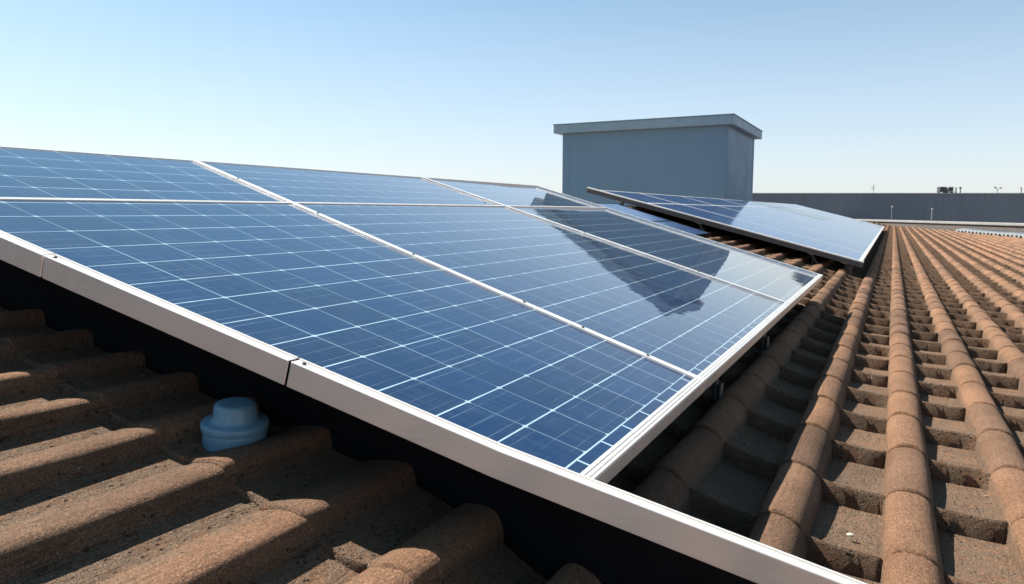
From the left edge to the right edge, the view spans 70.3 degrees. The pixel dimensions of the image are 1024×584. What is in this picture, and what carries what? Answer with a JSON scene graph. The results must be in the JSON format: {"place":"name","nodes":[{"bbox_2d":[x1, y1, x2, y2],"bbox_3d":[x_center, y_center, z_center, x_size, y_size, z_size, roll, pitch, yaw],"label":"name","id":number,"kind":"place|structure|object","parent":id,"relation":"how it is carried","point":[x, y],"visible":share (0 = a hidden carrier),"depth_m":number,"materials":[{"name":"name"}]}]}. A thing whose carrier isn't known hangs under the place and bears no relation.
{"place":"outdoors","nodes":[
{"label":"outdoors","id":0,"kind":"place"},
{"bbox_2d":[0,206,1023,583],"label":"tiled roof","id":1,"kind":"structure","parent":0,"point":[874,404],"depth_m":1.78,"materials":[{"name":"tile"}]},
{"bbox_2d":[0,230,53,276],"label":"front rail","id":2,"kind":"object","parent":1,"relation":"attached to","point":[22,254],"visible":0.77,"depth_m":1.63,"materials":[{"name":"metal"}]},
{"bbox_2d":[0,146,287,201],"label":"solar panel","id":3,"kind":"object","parent":1,"relation":"on","point":[32,173],"visible":0.83,"depth_m":2.53,"materials":[{"name":"glass"}]},
{"bbox_2d":[42,254,298,385],"bbox_3d":[-0.729,0.049,1.520,0.661,0.244,0.029,2,7,20],"label":"front rail","id":4,"kind":"object","parent":1,"relation":"attached to","point":[273,363],"visible":0.88,"depth_m":1.50,"materials":[{"name":"metal"}]},
{"bbox_2d":[200,397,268,451],"bbox_3d":[-0.601,0.291,1.578,0.141,0.114,0.141,3,7,27],"label":"roof vent","id":5,"kind":"object","parent":1,"relation":"on","point":[230,422],"visible":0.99,"depth_m":1.53,"materials":[{"name":"blue plastic"}]},
{"bbox_2d":[0,198,704,483],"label":"solar panel","id":6,"kind":"object","parent":1,"relation":"on","point":[330,295],"visible":0.7,"depth_m":1.80,"materials":[{"name":"glass"}]},
{"bbox_2d":[193,160,703,379],"bbox_3d":[-0.431,-0.168,2.610,2.317,0.691,0.029,4,8,33],"label":"joint strip","id":7,"kind":"object","parent":6,"relation":"attached to","point":[511,296],"visible":1,"depth_m":2.42,"materials":[{"name":"metal"}]},
{"bbox_2d":[200,161,504,205],"bbox_3d":[-0.736,-0.533,3.827,0.639,0.230,1.824,3,7,27],"label":"solar panel","id":8,"kind":"object","parent":1,"relation":"on","point":[300,185],"visible":0.69,"depth_m":3.62,"materials":[{"name":"glass"}]},
{"bbox_2d":[0,259,756,583],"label":"skirt board","id":9,"kind":"object","parent":1,"relation":"attached to","point":[547,540],"visible":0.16,"depth_m":1.60,"materials":[{"name":"metal"}]},
{"bbox_2d":[425,177,603,206],"bbox_3d":[0.088,-0.707,5.397,0.639,0.230,1.780,3,7,27],"label":"solar panel","id":10,"kind":"object","parent":1,"relation":"on","point":[508,194],"visible":0.69,"depth_m":5.26,"materials":[{"name":"glass"}]},
{"bbox_2d":[287,358,866,583],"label":"front rail","id":11,"kind":"object","parent":1,"relation":"attached to","point":[723,549],"visible":1,"depth_m":1.24,"materials":[{"name":"metal"}]},
{"bbox_2d":[595,203,670,220],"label":"solar panel","id":12,"kind":"object","parent":1,"relation":"on","point":[633,212],"visible":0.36,"depth_m":7.79,"materials":[{"name":"blue glass"}]},
{"bbox_2d":[602,190,677,203],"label":"solar panel","id":13,"kind":"object","parent":1,"relation":"on","point":[642,197],"visible":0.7,"depth_m":10.37,"materials":[{"name":"glass"}]},
{"bbox_2d":[553,113,762,206],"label":"rooftop block","id":14,"kind":"structure","parent":1,"relation":"on","point":[707,156],"depth_m":20.32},
{"bbox_2d":[510,206,822,309],"bbox_3d":[1.111,-0.304,4.902,1.690,0.545,1.896,3,7,27],"label":"solar panel","id":15,"kind":"object","parent":1,"relation":"on","point":[791,284],"visible":0.85,"depth_m":4.72,"materials":[{"name":"glass"}]},
{"bbox_2d":[641,193,712,204],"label":"solar panel","id":16,"kind":"object","parent":1,"relation":"on","point":[678,199],"visible":0.67,"depth_m":12.15,"materials":[{"name":"glass"}]},
{"bbox_2d":[652,221,709,237],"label":"solar panel","id":17,"kind":"object","parent":1,"relation":"on","point":[688,229],"visible":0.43,"depth_m":7.56,"materials":[{"name":"blue glass"}]},
{"bbox_2d":[704,378,722,405],"bbox_3d":[0.742,0.302,2.617,0.085,0.217,0.060,3,7,27],"label":"mounting leg","id":18,"kind":"object","parent":1,"relation":"on","point":[717,388],"visible":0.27,"depth_m":2.62,"materials":[{"name":"metal"}]},
{"bbox_2d":[298,203,790,394],"bbox_3d":[0.243,-0.121,3.248,1.690,0.545,1.973,3,7,27],"label":"solar panel","id":19,"kind":"object","parent":18,"relation":"on","point":[710,330],"visible":0.88,"depth_m":2.95,"materials":[{"name":"glass"}]},
{"bbox_2d":[423,177,783,300],"bbox_3d":[0.403,-0.353,4.239,2.268,0.680,0.025,4,7,29],"label":"joint strip","id":20,"kind":"object","parent":19,"relation":"attached to","point":[611,241],"visible":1,"depth_m":4.14,"materials":[{"name":"metal"}]},
{"bbox_2d":[682,196,748,206],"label":"solar panel","id":21,"kind":"object","parent":1,"relation":"on","point":[718,202],"visible":0.62,"depth_m":14.65,"materials":[{"name":"glass"}]},
{"bbox_2d":[586,187,863,267],"bbox_3d":[2.459,-0.825,8.840,3.322,0.941,0.073,3,7,27],"label":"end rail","id":22,"kind":"object","parent":1,"relation":"on","point":[785,243],"visible":1,"depth_m":8.73,"materials":[{"name":"metal"}]},
{"bbox_2d":[722,199,769,206],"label":"solar panel","id":23,"kind":"object","parent":1,"relation":"on","point":[748,203],"visible":0.6,"depth_m":17.79,"materials":[{"name":"glass"}]},
{"bbox_2d":[755,333,768,353],"bbox_3d":[1.250,0.195,3.587,0.085,0.217,0.060,3,7,27],"label":"mounting leg","id":24,"kind":"object","parent":1,"relation":"on","point":[764,344],"visible":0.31,"depth_m":3.59,"materials":[{"name":"metal"}]},
{"bbox_2d":[751,201,788,207],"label":"solar panel","id":25,"kind":"object","parent":1,"relation":"on","point":[771,204],"visible":0.63,"depth_m":21.17,"materials":[{"name":"glass"}]},
{"bbox_2d":[682,204,871,254],"bbox_3d":[4.271,-1.026,11.560,2.580,0.724,2.505,3,7,27],"label":"solar panel","id":26,"kind":"object","parent":1,"relation":"on","point":[806,233],"visible":0.8,"depth_m":11.43,"materials":[{"name":"glass"}]},
{"bbox_2d":[769,202,799,207],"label":"solar panel","id":27,"kind":"object","parent":1,"relation":"on","point":[786,205],"visible":0.62,"depth_m":24.56,"materials":[{"name":"glass"}]},
{"bbox_2d":[717,205,875,245],"bbox_3d":[5.632,-1.312,14.153,2.580,0.724,3.377,3,7,27],"label":"solar panel","id":28,"kind":"object","parent":1,"relation":"on","point":[812,226],"visible":0.77,"depth_m":13.97,"materials":[{"name":"glass"}]},
{"bbox_2d":[788,204,812,208],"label":"solar panel","id":29,"kind":"object","parent":1,"relation":"on","point":[800,206],"visible":0.62,"depth_m":27.89,"materials":[{"name":"glass"}]},
{"bbox_2d":[808,253,817,264],"bbox_3d":[3.490,-0.387,8.448,0.138,0.152,0.078,3,7,27],"label":"mounting leg","id":30,"kind":"object","parent":1,"relation":"on","point":[814,258],"visible":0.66,"depth_m":8.43,"materials":[{"name":"metal"}]},
{"bbox_2d":[650,203,866,260],"bbox_3d":[3.238,-0.808,9.591,2.580,0.724,1.960,3,7,27],"label":"solar panel","id":31,"kind":"object","parent":30,"relation":"on","point":[813,243],"visible":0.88,"depth_m":9.65,"materials":[{"name":"glass"}]},
{"bbox_2d":[753,207,878,239],"bbox_3d":[7.296,-1.663,17.323,2.580,0.724,3.813,3,7,27],"label":"solar panel","id":32,"kind":"object","parent":1,"relation":"on","point":[824,223],"visible":0.8,"depth_m":17.16,"materials":[{"name":"glass"}]},
{"bbox_2d":[774,207,880,234],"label":"solar panel","id":33,"kind":"object","parent":1,"relation":"on","point":[834,220],"visible":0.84,"depth_m":20.53,"materials":[{"name":"glass"}]},
{"bbox_2d":[793,208,882,231],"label":"solar panel","id":34,"kind":"object","parent":1,"relation":"on","point":[842,219],"visible":0.7,"depth_m":23.86,"materials":[{"name":"glass"}]},
{"bbox_2d":[808,209,883,227],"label":"solar panel","id":35,"kind":"object","parent":1,"relation":"on","point":[848,218],"visible":0.69,"depth_m":27.18,"materials":[{"name":"glass"}]},
{"bbox_2d":[841,262,851,272],"bbox_3d":[3.807,-0.276,8.294,0.138,0.150,0.078,3,7,27],"label":"mounting leg","id":36,"kind":"object","parent":1,"relation":"on","point":[847,268],"visible":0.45,"depth_m":8.27,"materials":[{"name":"metal"}]},
{"bbox_2d":[956,228,1023,237],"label":"corrugated sheet","id":37,"kind":"object","parent":1,"relation":"on","point":[995,232],"visible":0.94,"depth_m":31.56,"materials":[{"name":"white metal"}]},
{"bbox_2d":[0,0,1023,192],"label":"sky","id":38,"kind":"structure","parent":0,"point":[844,96],"materials":[{"name":"blue"}]},
{"label":"ground","id":39,"kind":"structure","parent":0,"visible":0},
{"bbox_2d":[752,193,1023,222],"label":"parapet wall","id":40,"kind":"structure","parent":39,"relation":"on","point":[988,207],"depth_m":55.60,"materials":[{"name":"grey concrete"}]},
{"bbox_2d":[937,187,946,192],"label":"air conditioner","id":41,"kind":"object","parent":40,"relation":"on","point":[942,189],"visible":1,"depth_m":55.54,"materials":[{"name":"metal"}]},
{"bbox_2d":[946,187,953,192],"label":"air conditioner","id":42,"kind":"object","parent":40,"relation":"on","point":[950,189],"visible":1,"depth_m":55.53,"materials":[{"name":"grey paint"}]},
{"bbox_2d":[857,219,1023,231],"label":"parapet","id":43,"kind":"structure","parent":39,"relation":"on","point":[955,225],"depth_m":39.98,"materials":[{"name":"concrete"}]}
]}

